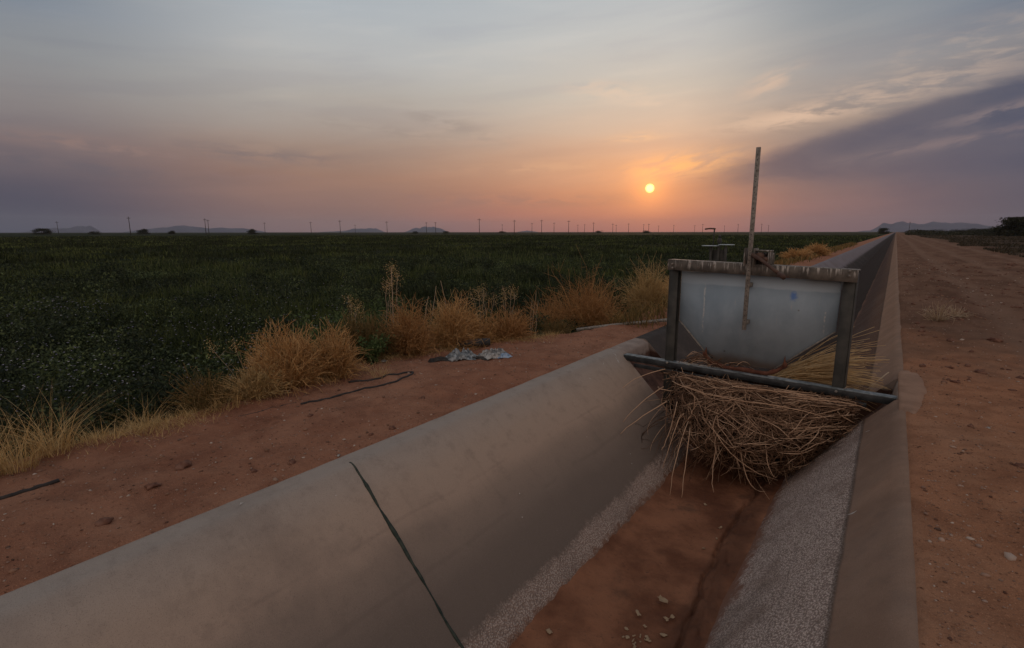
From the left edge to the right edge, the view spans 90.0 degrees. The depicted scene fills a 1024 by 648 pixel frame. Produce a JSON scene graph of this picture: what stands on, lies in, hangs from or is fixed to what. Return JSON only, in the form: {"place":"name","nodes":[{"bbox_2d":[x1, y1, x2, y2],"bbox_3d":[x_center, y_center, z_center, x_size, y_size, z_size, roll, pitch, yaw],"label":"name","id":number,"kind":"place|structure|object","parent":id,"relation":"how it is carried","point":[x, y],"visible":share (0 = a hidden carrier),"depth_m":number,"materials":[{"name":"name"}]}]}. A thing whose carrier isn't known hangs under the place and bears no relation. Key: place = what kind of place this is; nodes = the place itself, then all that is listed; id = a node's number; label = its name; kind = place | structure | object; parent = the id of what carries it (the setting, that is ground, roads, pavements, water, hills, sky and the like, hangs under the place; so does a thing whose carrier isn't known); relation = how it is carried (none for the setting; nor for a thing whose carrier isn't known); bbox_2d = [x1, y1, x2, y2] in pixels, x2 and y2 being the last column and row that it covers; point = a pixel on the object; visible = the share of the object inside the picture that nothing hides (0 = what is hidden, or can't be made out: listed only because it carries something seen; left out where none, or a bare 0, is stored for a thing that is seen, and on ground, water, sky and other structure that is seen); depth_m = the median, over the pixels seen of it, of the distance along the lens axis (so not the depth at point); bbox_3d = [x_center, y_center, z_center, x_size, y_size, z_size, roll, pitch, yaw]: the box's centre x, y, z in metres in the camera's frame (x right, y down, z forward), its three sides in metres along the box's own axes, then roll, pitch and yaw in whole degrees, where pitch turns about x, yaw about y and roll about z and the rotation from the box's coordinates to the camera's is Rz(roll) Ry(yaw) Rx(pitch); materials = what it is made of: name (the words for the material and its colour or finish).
{"place":"outdoors","nodes":[
{"label":"outdoors","id":0,"kind":"place"},
{"bbox_2d":[20,226,101,232],"bbox_3d":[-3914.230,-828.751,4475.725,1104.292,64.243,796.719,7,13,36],"label":"mountain","id":1,"kind":"structure","parent":0,"point":[80,229],"depth_m":4297.01,"materials":[{"name":"grey stone"}]},
{"bbox_2d":[121,225,263,232],"bbox_3d":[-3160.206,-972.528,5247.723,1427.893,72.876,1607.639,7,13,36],"label":"mountain","id":2,"kind":"structure","parent":0,"point":[182,228],"depth_m":4978.05,"materials":[{"name":"grey stone"}]},
{"bbox_2d":[23,329,561,461],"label":"dry grass","id":3,"kind":"structure","parent":0,"point":[364,361],"depth_m":4.44,"materials":[{"name":"plant"}]},
{"bbox_2d":[0,248,666,308],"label":"tall grass","id":4,"kind":"structure","parent":0,"point":[517,260],"depth_m":20.67,"materials":[{"name":"green plant"}]},
{"bbox_2d":[331,228,382,231],"bbox_3d":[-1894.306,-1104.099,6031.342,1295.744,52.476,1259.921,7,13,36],"label":"mountain","id":5,"kind":"structure","parent":0,"point":[365,230],"depth_m":5796.70,"materials":[{"name":"grey stone"}]},
{"bbox_2d":[406,226,444,231],"bbox_3d":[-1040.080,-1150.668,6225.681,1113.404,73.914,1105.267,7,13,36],"label":"mountain","id":6,"kind":"structure","parent":0,"point":[429,229],"depth_m":5979.77,"materials":[{"name":"grey stone"}]},
{"bbox_2d":[0,232,892,461],"bbox_3d":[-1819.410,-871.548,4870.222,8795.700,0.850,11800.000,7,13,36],"label":"crop field","id":7,"kind":"structure","parent":0,"point":[419,233],"depth_m":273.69,"materials":[{"name":"green plant"}]},
{"bbox_2d":[0,232,926,647],"bbox_3d":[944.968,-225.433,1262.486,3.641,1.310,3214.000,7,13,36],"label":"canal","id":8,"kind":"structure","parent":0,"point":[500,520],"depth_m":3.42,"materials":[{"name":"concrete"}]},
{"bbox_2d":[509,232,895,647],"bbox_3d":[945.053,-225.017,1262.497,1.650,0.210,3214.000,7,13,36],"label":"mud","id":9,"kind":"structure","parent":8,"relation":"in","point":[647,555],"depth_m":4.18,"materials":[{"name":"brown soil"}]},
{"bbox_2d":[658,595,667,602],"bbox_3d":[1.113,2.035,3.777,0.087,0.025,0.060,7,13,36],"label":"leaf scrap","id":10,"kind":"object","parent":9,"relation":"on","point":[662,599],"visible":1,"depth_m":3.78,"materials":[{"name":"beige plant"}]},
{"bbox_2d":[620,351,869,499],"bbox_3d":[2.393,1.189,5.594,2.410,1.419,1.764,7,13,36],"label":"brush mound","id":11,"kind":"object","parent":8,"relation":"on","point":[760,429],"visible":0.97,"depth_m":5.43,"materials":[{"name":"brown plant"}]},
{"bbox_2d":[624,147,896,437],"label":"sluice gate","id":12,"kind":"structure","parent":8,"relation":"in","point":[756,308],"depth_m":5.83,"materials":[{"name":"metal"}]},
{"bbox_2d":[769,326,890,423],"bbox_3d":[3.623,0.630,5.735,1.306,1.175,1.048,-2,10,-11],"label":"straw sheaf","id":13,"kind":"object","parent":8,"relation":"on","point":[813,369],"visible":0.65,"depth_m":5.77,"materials":[{"name":"beige plant"}]},
{"bbox_2d":[865,372,888,390],"bbox_3d":[4.117,0.656,5.772,0.409,0.192,0.025,-5,11,-23],"label":"loose stick","id":14,"kind":"object","parent":13,"relation":"on","point":[877,380],"visible":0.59,"depth_m":5.77,"materials":[{"name":"wood"}]},
{"bbox_2d":[0,232,1023,647],"bbox_3d":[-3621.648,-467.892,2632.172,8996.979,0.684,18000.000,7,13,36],"label":"ground","id":15,"kind":"structure","parent":0,"point":[42,516],"depth_m":3.79,"materials":[{"name":"soil"}]},
{"bbox_2d":[0,479,59,499],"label":"black hose","id":16,"kind":"object","parent":15,"relation":"on","point":[30,489],"visible":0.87,"depth_m":3.20,"materials":[{"name":"black rubber"}]},
{"bbox_2d":[31,228,55,234],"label":"tree","id":17,"kind":"object","parent":15,"relation":"on","point":[46,231],"visible":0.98,"depth_m":386.68,"materials":[{"name":"green plant"}]},
{"bbox_2d":[0,391,122,473],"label":"straw tuft","id":18,"kind":"object","parent":15,"relation":"on","point":[20,439],"visible":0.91,"depth_m":3.47,"materials":[{"name":"beige plant"}]},
{"bbox_2d":[0,388,127,477],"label":"straw tuft","id":19,"kind":"object","parent":15,"relation":"on","point":[5,468],"visible":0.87,"depth_m":3.53,"materials":[{"name":"beige plant"}]},
{"bbox_2d":[26,381,118,444],"bbox_3d":[-3.660,0.857,4.351,0.536,0.575,0.708,-3,11,-15],"label":"tuft","id":20,"kind":"object","parent":15,"relation":"on","point":[94,414],"visible":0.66,"depth_m":4.34,"materials":[{"name":"green plant"}]},
{"bbox_2d":[1,378,163,458],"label":"straw tuft","id":21,"kind":"object","parent":15,"relation":"on","point":[57,443],"visible":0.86,"depth_m":3.76,"materials":[{"name":"beige plant"}]},
{"bbox_2d":[58,416,147,445],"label":"straw tuft","id":22,"kind":"object","parent":15,"relation":"on","point":[94,436],"visible":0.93,"depth_m":3.96,"materials":[{"name":"beige plant"}]},
{"bbox_2d":[94,517,113,525],"bbox_3d":[-2.243,1.092,2.826,0.075,0.053,0.089,3,11,17],"label":"dirt clod","id":23,"kind":"object","parent":15,"relation":"on","point":[103,521],"visible":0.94,"depth_m":2.81,"materials":[{"name":"brown soil"}]},
{"bbox_2d":[111,412,159,435],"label":"straw tuft","id":24,"kind":"object","parent":15,"relation":"on","point":[135,427],"visible":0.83,"depth_m":4.20,"materials":[{"name":"beige plant"}]},
{"bbox_2d":[83,389,190,429],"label":"straw tuft","id":25,"kind":"object","parent":15,"relation":"on","point":[144,414],"visible":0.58,"depth_m":4.45,"materials":[{"name":"beige plant"}]},
{"bbox_2d":[135,229,150,233],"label":"tree","id":26,"kind":"object","parent":15,"relation":"on","point":[142,231],"visible":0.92,"depth_m":421.33,"materials":[{"name":"green plant"}]},
{"bbox_2d":[144,482,161,490],"bbox_3d":[-2.230,1.007,3.184,0.067,0.048,0.083,7,13,36],"label":"dirt clod","id":27,"kind":"object","parent":15,"relation":"on","point":[150,486],"visible":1,"depth_m":3.16,"materials":[{"name":"brown soil"}]},
{"bbox_2d":[125,406,195,428],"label":"straw tuft","id":28,"kind":"object","parent":15,"relation":"on","point":[185,418],"visible":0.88,"depth_m":4.36,"materials":[{"name":"beige plant"}]},
{"bbox_2d":[121,362,200,419],"bbox_3d":[-3.356,0.732,5.020,0.758,0.714,0.664,7,13,36],"label":"leafy weed","id":29,"kind":"object","parent":15,"relation":"on","point":[159,387],"visible":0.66,"depth_m":4.94,"materials":[{"name":"green plant"}]},
{"bbox_2d":[0,281,349,415],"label":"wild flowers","id":30,"kind":"object","parent":15,"relation":"on","point":[118,348],"visible":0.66,"depth_m":6.09,"materials":[{"name":"green plant"}]},
{"bbox_2d":[174,460,191,470],"bbox_3d":[-2.241,0.970,3.491,0.083,0.069,0.114,0,10,1],"label":"dirt clod","id":31,"kind":"object","parent":15,"relation":"on","point":[183,465],"visible":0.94,"depth_m":3.48,"materials":[{"name":"brown soil"}]},
{"bbox_2d":[168,401,220,418],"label":"straw tuft","id":32,"kind":"object","parent":15,"relation":"on","point":[202,412],"visible":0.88,"depth_m":4.56,"materials":[{"name":"beige plant"}]},
{"bbox_2d":[158,362,251,414],"bbox_3d":[-2.796,0.569,4.799,0.842,0.516,0.748,7,13,36],"label":"dry bush","id":33,"kind":"object","parent":15,"relation":"on","point":[203,400],"visible":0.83,"depth_m":4.70,"materials":[{"name":"plant"}]},
{"bbox_2d":[187,370,249,411],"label":"straw tuft","id":34,"kind":"object","parent":15,"relation":"on","point":[221,404],"visible":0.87,"depth_m":4.66,"materials":[{"name":"brown plant"}]},
{"bbox_2d":[205,332,258,375],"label":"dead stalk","id":35,"kind":"object","parent":15,"relation":"on","point":[232,353],"visible":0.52,"depth_m":5.87,"materials":[{"name":"plant"}]},
{"bbox_2d":[197,356,295,400],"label":"dry bush","id":36,"kind":"object","parent":15,"relation":"on","point":[255,384],"visible":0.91,"depth_m":4.87,"materials":[{"name":"plant"}]},
{"bbox_2d":[246,229,257,233],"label":"tree","id":37,"kind":"object","parent":15,"relation":"on","point":[251,231],"visible":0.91,"depth_m":453.30,"materials":[{"name":"green plant"}]},
{"bbox_2d":[238,316,341,400],"bbox_3d":[-2.355,0.353,5.303,1.345,0.903,1.014,15,18,56],"label":"dry bush","id":38,"kind":"object","parent":15,"relation":"on","point":[295,364],"visible":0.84,"depth_m":5.20,"materials":[{"name":"beige plant"}]},
{"bbox_2d":[289,459,295,464],"bbox_3d":[-1.532,0.967,3.572,0.048,0.041,0.054,7,13,36],"label":"dirt clod","id":39,"kind":"object","parent":15,"relation":"on","point":[292,461],"visible":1,"depth_m":3.56,"materials":[{"name":"brown soil"}]},
{"bbox_2d":[286,305,345,375],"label":"leafy weed","id":40,"kind":"object","parent":15,"relation":"on","point":[317,332],"visible":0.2,"depth_m":6.55,"materials":[{"name":"green plant"}]},
{"bbox_2d":[308,308,361,339],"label":"leafy weed","id":41,"kind":"object","parent":15,"relation":"on","point":[336,316],"visible":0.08,"depth_m":7.17,"materials":[{"name":"green plant"}]},
{"bbox_2d":[299,316,375,381],"bbox_3d":[-1.909,0.247,5.631,0.842,0.739,0.835,7,13,36],"label":"dry bush","id":42,"kind":"object","parent":15,"relation":"on","point":[343,357],"visible":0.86,"depth_m":5.49,"materials":[{"name":"beige plant"}]},
{"bbox_2d":[342,294,363,330],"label":"dead stalk","id":43,"kind":"object","parent":15,"relation":"on","point":[354,307],"visible":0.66,"depth_m":6.91,"materials":[{"name":"plant"}]},
{"bbox_2d":[300,371,413,404],"bbox_3d":[-1.591,0.638,5.336,1.342,0.063,0.353,-10,14,-43],"label":"black hose","id":44,"kind":"object","parent":15,"relation":"on","point":[352,381],"visible":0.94,"depth_m":5.37,"materials":[{"name":"black rubber"}]},
{"bbox_2d":[326,295,403,361],"bbox_3d":[-1.848,0.122,6.485,1.095,0.961,1.127,7,13,36],"label":"green bush","id":45,"kind":"object","parent":15,"relation":"on","point":[355,334],"visible":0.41,"depth_m":6.37,"materials":[{"name":"green plant"}]},
{"bbox_2d":[355,329,394,364],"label":"leafy weed","id":46,"kind":"object","parent":15,"relation":"on","point":[376,350],"visible":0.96,"depth_m":6.15,"materials":[{"name":"green plant"}]},
{"bbox_2d":[351,296,407,330],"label":"leafy weed","id":47,"kind":"object","parent":15,"relation":"on","point":[375,310],"visible":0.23,"depth_m":8.29,"materials":[{"name":"green plant"}]},
{"bbox_2d":[365,352,394,377],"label":"straw tuft","id":48,"kind":"object","parent":15,"relation":"on","point":[381,374],"visible":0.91,"depth_m":5.70,"materials":[{"name":"plant"}]},
{"bbox_2d":[363,314,405,359],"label":"dry bush","id":49,"kind":"object","parent":15,"relation":"on","point":[390,349],"visible":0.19,"depth_m":6.69,"materials":[{"name":"brown plant"}]},
{"bbox_2d":[381,260,403,353],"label":"dead stalk","id":50,"kind":"object","parent":15,"relation":"on","point":[391,282],"visible":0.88,"depth_m":6.87,"materials":[{"name":"plant"}]},
{"bbox_2d":[377,305,413,355],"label":"leafy weed","id":51,"kind":"object","parent":15,"relation":"on","point":[389,320],"visible":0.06,"depth_m":7.52,"materials":[{"name":"green plant"}]},
{"bbox_2d":[374,293,442,358],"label":"dry bush","id":52,"kind":"object","parent":15,"relation":"on","point":[414,340],"visible":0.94,"depth_m":6.75,"materials":[{"name":"beige plant"}]},
{"bbox_2d":[423,289,435,346],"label":"dead stalk","id":53,"kind":"object","parent":15,"relation":"on","point":[432,311],"visible":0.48,"depth_m":7.32,"materials":[{"name":"brown plant"}]},
{"bbox_2d":[428,356,448,362],"bbox_3d":[-0.903,0.435,6.391,0.288,0.073,0.155,-2,10,-8],"label":"dark rag","id":54,"kind":"object","parent":15,"relation":"on","point":[440,358],"visible":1,"depth_m":6.35,"materials":[{"name":"black fabric"}]},
{"bbox_2d":[416,288,488,350],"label":"dry bush","id":55,"kind":"object","parent":15,"relation":"on","point":[447,332],"visible":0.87,"depth_m":7.20,"materials":[{"name":"brown plant"}]},
{"bbox_2d":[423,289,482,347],"bbox_3d":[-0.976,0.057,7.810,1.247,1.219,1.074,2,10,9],"label":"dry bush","id":56,"kind":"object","parent":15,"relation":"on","point":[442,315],"visible":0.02,"depth_m":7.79,"materials":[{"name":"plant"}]},
{"bbox_2d":[446,348,476,361],"bbox_3d":[-0.651,0.379,6.523,0.431,0.152,0.337,1,10,4],"label":"plastic sheet","id":57,"kind":"object","parent":15,"relation":"on","point":[456,355],"visible":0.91,"depth_m":6.43,"materials":[{"name":"grey plastic"}]},
{"bbox_2d":[456,338,489,347],"bbox_3d":[-0.553,0.266,7.258,0.484,0.120,0.112,-2,10,-12],"label":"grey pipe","id":58,"kind":"object","parent":15,"relation":"on","point":[478,342],"visible":0.67,"depth_m":7.22,"materials":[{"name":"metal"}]},
{"bbox_2d":[462,356,488,360],"bbox_3d":[-0.469,0.425,6.491,0.369,0.064,0.164,-1,10,-5],"label":"dark rag","id":59,"kind":"object","parent":15,"relation":"on","point":[481,357],"visible":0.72,"depth_m":6.45,"materials":[{"name":"grey fabric"}]},
{"bbox_2d":[457,302,501,348],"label":"dry bush","id":60,"kind":"object","parent":15,"relation":"on","point":[486,332],"visible":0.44,"depth_m":7.54,"materials":[{"name":"brown plant"}]},
{"bbox_2d":[470,282,498,326],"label":"dead stalk","id":61,"kind":"object","parent":15,"relation":"on","point":[483,294],"visible":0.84,"depth_m":7.92,"materials":[{"name":"plant"}]},
{"bbox_2d":[476,348,506,359],"bbox_3d":[-0.264,0.370,6.602,0.439,0.144,0.284,-3,11,-18],"label":"foil sheet","id":62,"kind":"object","parent":15,"relation":"on","point":[493,353],"visible":0.74,"depth_m":6.54,"materials":[{"name":"silver metal"}]},
{"bbox_2d":[498,353,512,358],"bbox_3d":[-0.101,0.398,6.535,0.204,0.073,0.150,4,11,24],"label":"blue scrap","id":63,"kind":"object","parent":15,"relation":"on","point":[505,355],"visible":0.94,"depth_m":6.49,"materials":[{"name":"blue plastic"}]},
{"bbox_2d":[478,299,535,342],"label":"dry bush","id":64,"kind":"object","parent":15,"relation":"on","point":[510,328],"visible":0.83,"depth_m":7.72,"materials":[{"name":"brown plant"}]},
{"bbox_2d":[497,283,518,320],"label":"dead stalk","id":65,"kind":"object","parent":15,"relation":"on","point":[514,297],"visible":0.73,"depth_m":8.12,"materials":[{"name":"plant"}]},
{"bbox_2d":[530,299,537,334],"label":"dead stalk","id":66,"kind":"object","parent":15,"relation":"on","point":[533,317],"visible":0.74,"depth_m":8.21,"materials":[{"name":"brown plant"}]},
{"bbox_2d":[514,289,584,330],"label":"feathery bush","id":67,"kind":"object","parent":15,"relation":"on","point":[546,311],"visible":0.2,"depth_m":9.90,"materials":[{"name":"plant"}]},
{"bbox_2d":[534,316,580,333],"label":"dry bush","id":68,"kind":"object","parent":15,"relation":"on","point":[555,327],"visible":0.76,"depth_m":8.22,"materials":[{"name":"brown plant"}]},
{"bbox_2d":[533,245,631,332],"bbox_3d":[1.557,-0.432,10.182,2.535,2.278,2.050,7,13,36],"label":"feathery bush","id":69,"kind":"object","parent":15,"relation":"on","point":[592,314],"visible":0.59,"depth_m":10.02,"materials":[{"name":"brown plant"}]},
{"bbox_2d":[576,318,666,330],"bbox_3d":[1.958,0.011,8.752,1.774,0.173,0.081,-2,10,-11],"label":"steel pipe","id":70,"kind":"object","parent":15,"relation":"on","point":[599,326],"visible":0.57,"depth_m":8.70,"materials":[{"name":"grey metal"}]},
{"bbox_2d":[608,250,680,313],"bbox_3d":[2.966,-0.810,10.870,1.461,1.484,1.893,-5,12,-27],"label":"straw bush","id":71,"kind":"object","parent":15,"relation":"on","point":[643,292],"visible":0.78,"depth_m":10.86,"materials":[{"name":"beige plant"}]},
{"bbox_2d":[653,276,681,293],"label":"straw bush","id":72,"kind":"object","parent":15,"relation":"on","point":[665,286],"depth_m":12.53,"materials":[{"name":"beige plant"}]},
{"bbox_2d":[702,228,734,261],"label":"turnout gate","id":73,"kind":"structure","parent":15,"relation":"on","point":[717,254],"depth_m":19.02,"materials":[{"name":"metal"}]},
{"bbox_2d":[778,247,817,259],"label":"straw bush","id":74,"kind":"object","parent":15,"relation":"on","point":[802,253],"visible":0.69,"depth_m":29.52,"materials":[{"name":"beige plant"}]},
{"bbox_2d":[805,242,833,255],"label":"straw bush","id":75,"kind":"object","parent":15,"relation":"on","point":[817,248],"visible":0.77,"depth_m":33.72,"materials":[{"name":"beige plant"}]},
{"bbox_2d":[878,228,888,233],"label":"tree","id":76,"kind":"object","parent":15,"relation":"on","point":[882,230],"visible":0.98,"depth_m":415.22,"materials":[{"name":"green plant"}]},
{"bbox_2d":[0,0,1023,232],"label":"sky","id":77,"kind":"structure","parent":0,"point":[285,115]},
{"bbox_2d":[583,242,856,328],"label":"bank grass","id":78,"kind":"structure","parent":0,"point":[636,315],"depth_m":9.55,"materials":[{"name":"brown plant"}]},
{"bbox_2d":[858,221,992,231],"bbox_3d":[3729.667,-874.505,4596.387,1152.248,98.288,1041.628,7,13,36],"label":"mountain","id":79,"kind":"structure","parent":0,"point":[902,226],"depth_m":4413.00,"materials":[{"name":"grey stone"}]},
{"bbox_2d":[896,232,1023,647],"bbox_3d":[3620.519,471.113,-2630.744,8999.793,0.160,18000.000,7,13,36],"label":"road","id":80,"kind":"structure","parent":0,"point":[933,250],"depth_m":3.95,"materials":[{"name":"soil"}]},
{"bbox_2d":[915,299,967,324],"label":"twig shrub","id":81,"kind":"object","parent":80,"relation":"on","point":[941,316],"visible":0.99,"depth_m":8.97,"materials":[{"name":"beige plant"}]},
{"bbox_2d":[904,229,991,235],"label":"hedgerow","id":82,"kind":"object","parent":80,"relation":"on","point":[920,232],"visible":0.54,"depth_m":238.29,"materials":[{"name":"green plant"}]},
{"bbox_2d":[935,306,976,317],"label":"twig shrub","id":83,"kind":"object","parent":80,"relation":"on","point":[962,314],"visible":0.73,"depth_m":9.44,"materials":[{"name":"brown plant"}]},
{"bbox_2d":[945,229,980,233],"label":"tree","id":84,"kind":"object","parent":80,"relation":"on","point":[955,230],"visible":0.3,"depth_m":255.89,"materials":[{"name":"green plant"}]},
{"bbox_2d":[963,228,989,234],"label":"tree","id":85,"kind":"object","parent":80,"relation":"on","point":[976,231],"visible":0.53,"depth_m":223.96,"materials":[{"name":"green plant"}]},
{"bbox_2d":[973,369,986,373],"bbox_3d":[5.403,0.556,5.907,0.074,0.056,0.122,-7,12,-32],"label":"dirt clod","id":86,"kind":"object","parent":80,"relation":"on","point":[979,371],"visible":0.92,"depth_m":5.89,"materials":[{"name":"brown soil"}]},
{"bbox_2d":[983,227,997,235],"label":"tree","id":87,"kind":"object","parent":80,"relation":"on","point":[990,234],"visible":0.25,"depth_m":190.11,"materials":[{"name":"green plant"}]},
{"bbox_2d":[986,337,1002,342],"bbox_3d":[6.926,0.238,7.350,0.142,0.095,0.146,-2,10,-10],"label":"dirt clod","id":88,"kind":"object","parent":80,"relation":"on","point":[992,339],"visible":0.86,"depth_m":7.31,"materials":[{"name":"brown soil"}]},
{"bbox_2d":[985,216,1023,235],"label":"tree","id":89,"kind":"object","parent":80,"relation":"on","point":[1013,226],"visible":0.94,"depth_m":169.74,"materials":[{"name":"green plant"}]},
{"bbox_2d":[1013,463,1023,467],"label":"dirt clod","id":90,"kind":"object","parent":80,"relation":"on","point":[1020,465],"visible":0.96,"depth_m":3.51,"materials":[{"name":"brown soil"}]},
{"bbox_2d":[916,235,1023,256],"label":"verge grass","id":91,"kind":"structure","parent":0,"point":[978,241],"depth_m":76.58,"materials":[{"name":"plant"}]}
]}

